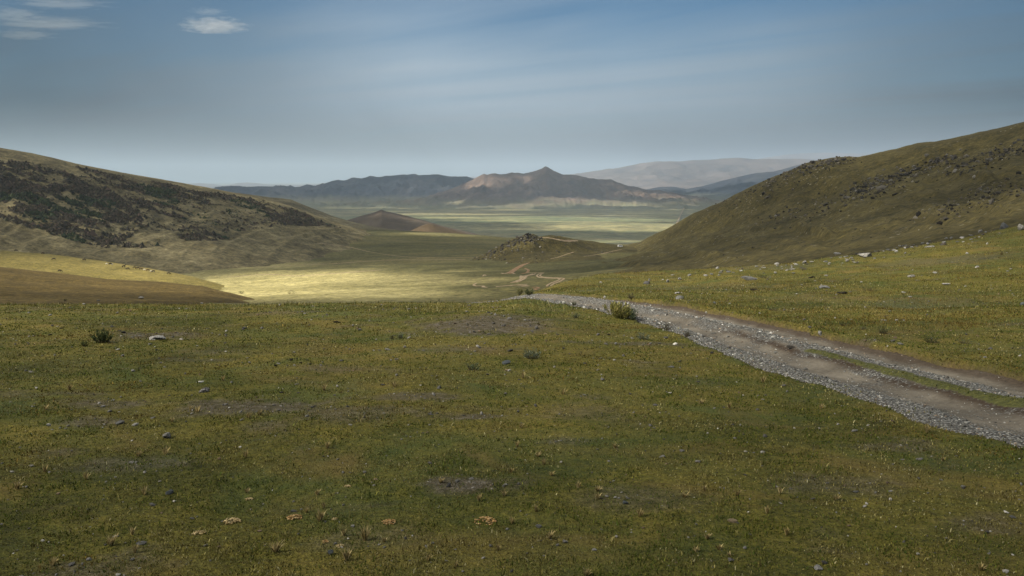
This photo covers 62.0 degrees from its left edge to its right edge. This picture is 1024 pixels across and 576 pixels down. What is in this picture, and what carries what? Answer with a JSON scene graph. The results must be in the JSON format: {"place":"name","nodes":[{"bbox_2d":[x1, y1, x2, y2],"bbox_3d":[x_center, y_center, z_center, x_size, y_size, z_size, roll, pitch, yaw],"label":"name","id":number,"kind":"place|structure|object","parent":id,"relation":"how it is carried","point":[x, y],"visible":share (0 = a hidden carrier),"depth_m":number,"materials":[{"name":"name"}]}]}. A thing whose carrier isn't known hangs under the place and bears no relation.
{"place":"outdoors","nodes":[
{"label":"outdoors","id":0,"kind":"place"},
{"bbox_2d":[0,251,224,289],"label":"grazing spur","id":1,"kind":"structure","parent":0,"point":[64,264],"depth_m":480.86,"materials":[{"name":"beige plant"}]},
{"bbox_2d":[0,267,254,304],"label":"spur","id":2,"kind":"structure","parent":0,"point":[22,286],"depth_m":266.54,"materials":[{"name":"plant"}]},
{"bbox_2d":[0,148,371,273],"bbox_3d":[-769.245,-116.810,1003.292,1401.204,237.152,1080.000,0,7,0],"label":"hill","id":3,"kind":"structure","parent":0,"point":[265,245],"depth_m":763.72,"materials":[{"name":"green plant"}]},
{"bbox_2d":[0,159,340,247],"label":"hillside scrub","id":4,"kind":"object","parent":3,"relation":"on","point":[41,202],"visible":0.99,"depth_m":777.41,"materials":[{"name":"green plant"}]},
{"bbox_2d":[233,192,400,230],"bbox_3d":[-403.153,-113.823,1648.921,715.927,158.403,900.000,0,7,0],"label":"ridge","id":5,"kind":"structure","parent":0,"point":[292,203],"depth_m":1623.43,"materials":[{"name":"green plant"}]},
{"bbox_2d":[191,177,476,187],"bbox_3d":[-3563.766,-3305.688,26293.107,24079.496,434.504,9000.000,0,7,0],"label":"distant hills","id":6,"kind":"structure","parent":0,"point":[246,184],"depth_m":25547.14,"materials":[{"name":"grey stone"}]},
{"bbox_2d":[213,174,472,204],"bbox_3d":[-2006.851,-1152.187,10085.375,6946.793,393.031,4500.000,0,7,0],"label":"dark range","id":7,"kind":"structure","parent":0,"point":[372,189],"depth_m":9252.86,"materials":[{"name":"grey stone"}]},
{"bbox_2d":[348,210,478,234],"bbox_3d":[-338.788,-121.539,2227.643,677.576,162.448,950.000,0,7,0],"label":"cone hill","id":8,"kind":"structure","parent":0,"point":[385,219],"depth_m":2154.03,"materials":[{"name":"grey stone"}]},
{"bbox_2d":[182,230,652,304],"bbox_3d":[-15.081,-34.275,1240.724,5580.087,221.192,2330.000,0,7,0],"label":"valley","id":9,"kind":"structure","parent":0,"point":[415,277],"depth_m":505.02,"materials":[{"name":"green plant"}]},
{"bbox_2d":[231,270,375,276],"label":"dirt track","id":10,"kind":"structure","parent":9,"relation":"on","point":[304,275],"depth_m":537.35,"materials":[{"name":"soil"}]},
{"bbox_2d":[253,259,465,267],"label":"dirt track","id":11,"kind":"structure","parent":9,"relation":"on","point":[380,260],"depth_m":710.57,"materials":[{"name":"soil"}]},
{"bbox_2d":[321,243,466,257],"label":"dirt track","id":12,"kind":"structure","parent":9,"relation":"on","point":[387,254],"depth_m":805.05,"materials":[{"name":"soil"}]},
{"bbox_2d":[506,263,527,273],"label":"dirt track","id":13,"kind":"structure","parent":9,"relation":"on","point":[515,269],"depth_m":516.38,"materials":[{"name":"beige soil"}]},
{"bbox_2d":[510,273,535,282],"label":"dirt track","id":14,"kind":"structure","parent":9,"relation":"on","point":[524,276],"depth_m":383.51,"materials":[{"name":"soil"}]},
{"bbox_2d":[536,273,564,286],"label":"dirt track","id":15,"kind":"structure","parent":9,"relation":"on","point":[550,277],"depth_m":320.88,"materials":[{"name":"soil"}]},
{"bbox_2d":[411,224,466,233],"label":"orange hillock","id":16,"kind":"structure","parent":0,"point":[431,228],"depth_m":1739.00,"materials":[{"name":"soil"}]},
{"bbox_2d":[180,182,702,243],"bbox_3d":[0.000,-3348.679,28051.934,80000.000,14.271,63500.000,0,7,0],"label":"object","id":17,"kind":"structure","parent":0,"point":[619,226],"depth_m":5283.80,"materials":[{"name":"green plant"}]},
{"bbox_2d":[0,225,1023,575],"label":"meadow","id":18,"kind":"structure","parent":0,"point":[640,487],"depth_m":7.23,"materials":[{"name":"green plant"}]},
{"bbox_2d":[11,480,20,489],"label":"straw tuft","id":19,"kind":"object","parent":18,"relation":"on","point":[17,485],"visible":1,"depth_m":5.98,"materials":[{"name":"beige plant"}]},
{"bbox_2d":[48,555,58,565],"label":"straw tuft","id":20,"kind":"object","parent":18,"relation":"on","point":[53,561],"visible":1,"depth_m":4.51,"materials":[{"name":"beige plant"}]},
{"bbox_2d":[82,471,88,479],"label":"straw tuft","id":21,"kind":"object","parent":18,"relation":"on","point":[85,475],"visible":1,"depth_m":6.19,"materials":[{"name":"beige plant"}]},
{"bbox_2d":[89,327,113,342],"bbox_3d":[-6.984,0.801,14.491,0.310,0.265,0.350,6,9,38],"label":"shrub","id":22,"kind":"object","parent":18,"relation":"on","point":[103,338],"visible":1,"depth_m":14.49,"materials":[{"name":"green plant"}]},
{"bbox_2d":[106,534,117,545],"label":"straw tuft","id":23,"kind":"object","parent":18,"relation":"on","point":[110,541],"visible":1,"depth_m":4.83,"materials":[{"name":"beige plant"}]},
{"bbox_2d":[115,420,124,424],"bbox_3d":[-3.772,1.296,8.189,0.080,0.056,0.109,-5,9,-36],"label":"rock","id":24,"kind":"object","parent":18,"relation":"on","point":[119,422],"visible":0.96,"depth_m":8.16,"materials":[{"name":"grey stone"}]},
{"bbox_2d":[131,543,138,552],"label":"straw tuft","id":25,"kind":"object","parent":18,"relation":"on","point":[135,549],"visible":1,"depth_m":4.69,"materials":[{"name":"beige plant"}]},
{"bbox_2d":[136,541,146,544],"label":"rock","id":26,"kind":"object","parent":18,"relation":"on","point":[142,542],"visible":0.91,"depth_m":4.83,"materials":[{"name":"grey stone"}]},
{"bbox_2d":[139,486,147,494],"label":"straw tuft","id":27,"kind":"object","parent":18,"relation":"on","point":[143,491],"visible":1,"depth_m":5.81,"materials":[{"name":"beige plant"}]},
{"bbox_2d":[149,335,165,339],"bbox_3d":[-6.298,0.888,15.094,0.233,0.090,0.257,6,9,37],"label":"rock","id":28,"kind":"object","parent":18,"relation":"on","point":[160,337],"visible":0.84,"depth_m":15.04,"materials":[{"name":"white stone"}]},
{"bbox_2d":[162,446,170,454],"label":"straw tuft","id":29,"kind":"object","parent":18,"relation":"on","point":[165,451],"visible":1,"depth_m":6.89,"materials":[{"name":"beige plant"}]},
{"bbox_2d":[162,432,170,437],"bbox_3d":[-3.025,1.299,7.464,0.073,0.057,0.106,-2,1,-25],"label":"rock","id":30,"kind":"object","parent":18,"relation":"on","point":[167,435],"visible":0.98,"depth_m":7.44,"materials":[{"name":"grey stone"}]},
{"bbox_2d":[165,489,173,494],"bbox_3d":[-2.344,1.399,5.830,0.056,0.040,0.032,-1,12,-15],"label":"rock","id":31,"kind":"object","parent":18,"relation":"on","point":[170,492],"visible":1,"depth_m":5.82,"materials":[{"name":"grey stone"}]},
{"bbox_2d":[192,530,205,535],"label":"cushion plant","id":32,"kind":"object","parent":18,"relation":"on","point":[194,533],"visible":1,"depth_m":5.05,"materials":[{"name":"beige plant"}]},
{"bbox_2d":[199,387,209,392],"bbox_3d":[-3.527,1.177,9.767,0.112,0.078,0.075,-1,7,-10],"label":"rock","id":33,"kind":"object","parent":18,"relation":"on","point":[204,390],"visible":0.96,"depth_m":9.74,"materials":[{"name":"grey stone"}]},
{"bbox_2d":[223,517,240,523],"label":"cushion plant","id":34,"kind":"object","parent":18,"relation":"on","point":[233,519],"visible":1,"depth_m":5.27,"materials":[{"name":"beige plant"}]},
{"bbox_2d":[268,541,282,552],"bbox_3d":[-1.311,1.426,4.711,0.108,0.079,0.098,0,7,0],"label":"straw tuft","id":35,"kind":"object","parent":18,"relation":"on","point":[275,547],"visible":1,"depth_m":4.70,"materials":[{"name":"beige plant"}]},
{"bbox_2d":[286,514,301,519],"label":"cushion plant","id":36,"kind":"object","parent":18,"relation":"on","point":[291,517],"visible":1,"depth_m":5.29,"materials":[{"name":"beige plant"}]},
{"bbox_2d":[315,509,325,520],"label":"straw tuft","id":37,"kind":"object","parent":18,"relation":"on","point":[320,516],"visible":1,"depth_m":5.24,"materials":[{"name":"beige plant"}]},
{"bbox_2d":[341,547,353,560],"bbox_3d":[-0.885,1.424,4.561,0.078,0.078,0.055,-2,8,-14],"label":"straw tuft","id":38,"kind":"object","parent":18,"relation":"on","point":[345,556],"visible":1,"depth_m":4.55,"materials":[{"name":"beige plant"}]},
{"bbox_2d":[358,525,370,540],"bbox_3d":[-0.841,1.401,4.873,0.092,0.095,0.089,0,7,0],"label":"straw tuft","id":39,"kind":"object","parent":18,"relation":"on","point":[364,536],"visible":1,"depth_m":4.87,"materials":[{"name":"beige plant"}]},
{"bbox_2d":[382,519,395,524],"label":"cushion plant","id":40,"kind":"object","parent":18,"relation":"on","point":[390,520],"visible":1,"depth_m":5.17,"materials":[{"name":"beige plant"}]},
{"bbox_2d":[0,283,777,312],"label":"brow grass","id":41,"kind":"structure","parent":18,"relation":"on","point":[365,305],"depth_m":24.37,"materials":[{"name":"green plant"}]},
{"bbox_2d":[466,362,479,369],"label":"shrub","id":42,"kind":"object","parent":18,"relation":"on","point":[470,368],"visible":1,"depth_m":11.37,"materials":[{"name":"green plant"}]},
{"bbox_2d":[474,516,495,524],"bbox_3d":[-0.164,1.423,5.227,0.139,0.024,0.119,0,7,0],"label":"cushion plant","id":43,"kind":"object","parent":18,"relation":"on","point":[488,518],"visible":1,"depth_m":5.22,"materials":[{"name":"beige plant"}]},
{"bbox_2d":[502,360,510,364],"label":"rock","id":44,"kind":"object","parent":18,"relation":"on","point":[506,362],"visible":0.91,"depth_m":11.99,"materials":[{"name":"grey stone"}]},
{"bbox_2d":[0,275,1022,575],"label":"pebbles","id":45,"kind":"object","parent":18,"relation":"on","point":[472,417],"visible":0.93,"depth_m":8.47,"materials":[{"name":"stone"}]},
{"bbox_2d":[525,289,533,294],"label":"shrub","id":46,"kind":"object","parent":18,"relation":"on","point":[527,292],"visible":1,"depth_m":28.48,"materials":[{"name":"green plant"}]},
{"bbox_2d":[523,347,541,358],"bbox_3d":[0.292,0.954,12.506,0.298,0.173,0.271,0,7,0],"label":"shrub","id":47,"kind":"object","parent":18,"relation":"on","point":[532,355],"visible":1,"depth_m":12.49,"materials":[{"name":"green plant"}]},
{"bbox_2d":[546,530,553,538],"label":"straw tuft","id":48,"kind":"object","parent":18,"relation":"on","point":[549,535],"visible":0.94,"depth_m":4.90,"materials":[{"name":"beige plant"}]},
{"bbox_2d":[582,568,591,575],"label":"straw tuft","id":49,"kind":"object","parent":18,"relation":"on","point":[586,573],"visible":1,"depth_m":4.35,"materials":[{"name":"beige plant"}]},
{"bbox_2d":[602,301,631,318],"bbox_3d":[2.404,0.485,19.352,0.726,0.413,0.642,0,7,0],"label":"shrub","id":50,"kind":"object","parent":18,"relation":"on","point":[617,310],"visible":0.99,"depth_m":19.27,"materials":[{"name":"green plant"}]},
{"bbox_2d":[626,308,637,319],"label":"shrub","id":51,"kind":"object","parent":18,"relation":"on","point":[632,315],"visible":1,"depth_m":19.14,"materials":[{"name":"green plant"}]},
{"bbox_2d":[637,507,645,516],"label":"straw tuft","id":52,"kind":"object","parent":18,"relation":"on","point":[639,512],"visible":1,"depth_m":5.28,"materials":[{"name":"beige plant"}]},
{"bbox_2d":[636,333,649,339],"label":"shrub","id":53,"kind":"object","parent":18,"relation":"on","point":[645,338],"visible":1,"depth_m":14.96,"materials":[{"name":"green plant"}]},
{"bbox_2d":[663,322,672,329],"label":"shrub","id":54,"kind":"object","parent":18,"relation":"on","point":[667,327],"visible":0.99,"depth_m":16.92,"materials":[{"name":"green plant"}]},
{"bbox_2d":[715,544,723,549],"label":"straw tuft","id":55,"kind":"object","parent":18,"relation":"on","point":[719,547],"visible":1,"depth_m":4.69,"materials":[{"name":"beige plant"}]},
{"bbox_2d":[727,518,736,522],"bbox_3d":[1.334,1.413,5.163,0.060,0.028,0.040,-4,13,-3],"label":"rock","id":56,"kind":"object","parent":18,"relation":"on","point":[731,520],"visible":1,"depth_m":5.15,"materials":[{"name":"beige stone"}]},
{"bbox_2d":[741,276,757,279],"bbox_3d":[9.932,-0.380,35.667,0.689,0.222,0.429,4,9,-10],"label":"rock","id":57,"kind":"object","parent":18,"relation":"on","point":[748,278],"visible":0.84,"depth_m":35.54,"materials":[{"name":"grey stone"}]},
{"bbox_2d":[534,226,1023,331],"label":"bank grass","id":58,"kind":"structure","parent":18,"relation":"on","point":[840,329],"depth_m":28.84,"materials":[{"name":"green plant"}]},
{"bbox_2d":[784,527,790,534],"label":"straw tuft","id":59,"kind":"object","parent":18,"relation":"on","point":[786,530],"visible":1,"depth_m":4.94,"materials":[{"name":"beige plant"}]},
{"bbox_2d":[814,564,822,569],"bbox_3d":[1.587,1.448,4.417,0.045,0.024,0.038,-1,12,6],"label":"rock","id":60,"kind":"object","parent":18,"relation":"on","point":[817,567],"visible":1,"depth_m":4.41,"materials":[{"name":"grey stone"}]},
{"bbox_2d":[857,253,871,256],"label":"rock","id":61,"kind":"object","parent":18,"relation":"on","point":[865,254],"visible":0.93,"depth_m":51.57,"materials":[{"name":"white stone"}]},
{"bbox_2d":[877,326,888,333],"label":"shrub","id":62,"kind":"object","parent":18,"relation":"on","point":[882,331],"visible":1,"depth_m":15.84,"materials":[{"name":"green plant"}]},
{"bbox_2d":[924,424,930,432],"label":"straw tuft","id":63,"kind":"object","parent":18,"relation":"on","point":[927,428],"visible":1,"depth_m":7.68,"materials":[{"name":"beige plant"}]},
{"bbox_2d":[922,335,940,343],"bbox_3d":[7.027,0.855,14.237,0.308,0.143,0.310,0,7,0],"label":"shrub","id":64,"kind":"object","parent":18,"relation":"on","point":[931,340],"visible":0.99,"depth_m":14.24,"materials":[{"name":"green plant"}]},
{"bbox_2d":[958,337,976,343],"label":"shrub","id":65,"kind":"object","parent":18,"relation":"on","point":[961,342],"visible":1,"depth_m":14.19,"materials":[{"name":"green plant"}]},
{"bbox_2d":[976,562,986,569],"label":"straw tuft","id":66,"kind":"object","parent":18,"relation":"on","point":[981,567],"visible":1,"depth_m":4.40,"materials":[{"name":"beige plant"}]},
{"bbox_2d":[1017,224,1023,229],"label":"rock","id":67,"kind":"object","parent":18,"relation":"on","point":[1020,226],"visible":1,"depth_m":58.74,"materials":[{"name":"grey stone"}]},
{"bbox_2d":[0,0,1023,181],"label":"sky","id":68,"kind":"structure","parent":0,"point":[171,90],"materials":[{"name":"blue"}]},
{"bbox_2d":[320,166,725,209],"bbox_3d":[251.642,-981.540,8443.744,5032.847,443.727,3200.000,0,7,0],"label":"mountain","id":69,"kind":"structure","parent":0,"point":[545,188],"depth_m":7768.12,"materials":[{"name":"grey stone"}]},
{"bbox_2d":[470,234,637,263],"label":"knoll","id":70,"kind":"structure","parent":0,"point":[583,249],"depth_m":662.35,"materials":[{"name":"green plant"}]},
{"bbox_2d":[540,237,577,241],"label":"dirt track","id":71,"kind":"structure","parent":70,"relation":"on","point":[561,239],"depth_m":682.16,"materials":[{"name":"soil"}]},
{"bbox_2d":[569,158,816,189],"bbox_3d":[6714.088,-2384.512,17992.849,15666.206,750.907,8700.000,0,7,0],"label":"pale range","id":72,"kind":"structure","parent":0,"point":[684,174],"depth_m":17426.50,"materials":[{"name":"grey stone"}]},
{"bbox_2d":[647,164,801,200],"bbox_3d":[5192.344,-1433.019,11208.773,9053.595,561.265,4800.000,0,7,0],"label":"range","id":73,"kind":"structure","parent":0,"point":[723,189],"depth_m":10774.75,"materials":[{"name":"stone"}]},
{"bbox_2d":[472,293,1023,447],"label":"road","id":74,"kind":"structure","parent":0,"point":[941,399],"depth_m":11.47,"materials":[{"name":"grey gravel"}]},
{"bbox_2d":[602,122,1023,272],"bbox_3d":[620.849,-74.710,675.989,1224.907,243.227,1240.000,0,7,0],"label":"hill","id":75,"kind":"structure","parent":0,"point":[710,230],"depth_m":432.42,"materials":[{"name":"green plant"}]},
{"bbox_2d":[472,139,1023,266],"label":"rubble","id":76,"kind":"object","parent":75,"relation":"on","point":[881,186],"visible":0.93,"depth_m":483.25,"materials":[{"name":"stone"}]},
{"bbox_2d":[999,222,1008,229],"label":"rock","id":77,"kind":"object","parent":75,"relation":"on","point":[1003,225],"visible":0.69,"depth_m":150.71,"materials":[{"name":"grey stone"}]},
{"bbox_2d":[760,153,873,159],"bbox_3d":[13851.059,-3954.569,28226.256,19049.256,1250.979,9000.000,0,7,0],"label":"farthest range","id":78,"kind":"structure","parent":0,"point":[814,156],"depth_m":28089.24,"materials":[{"name":"grey stone"}]}
]}

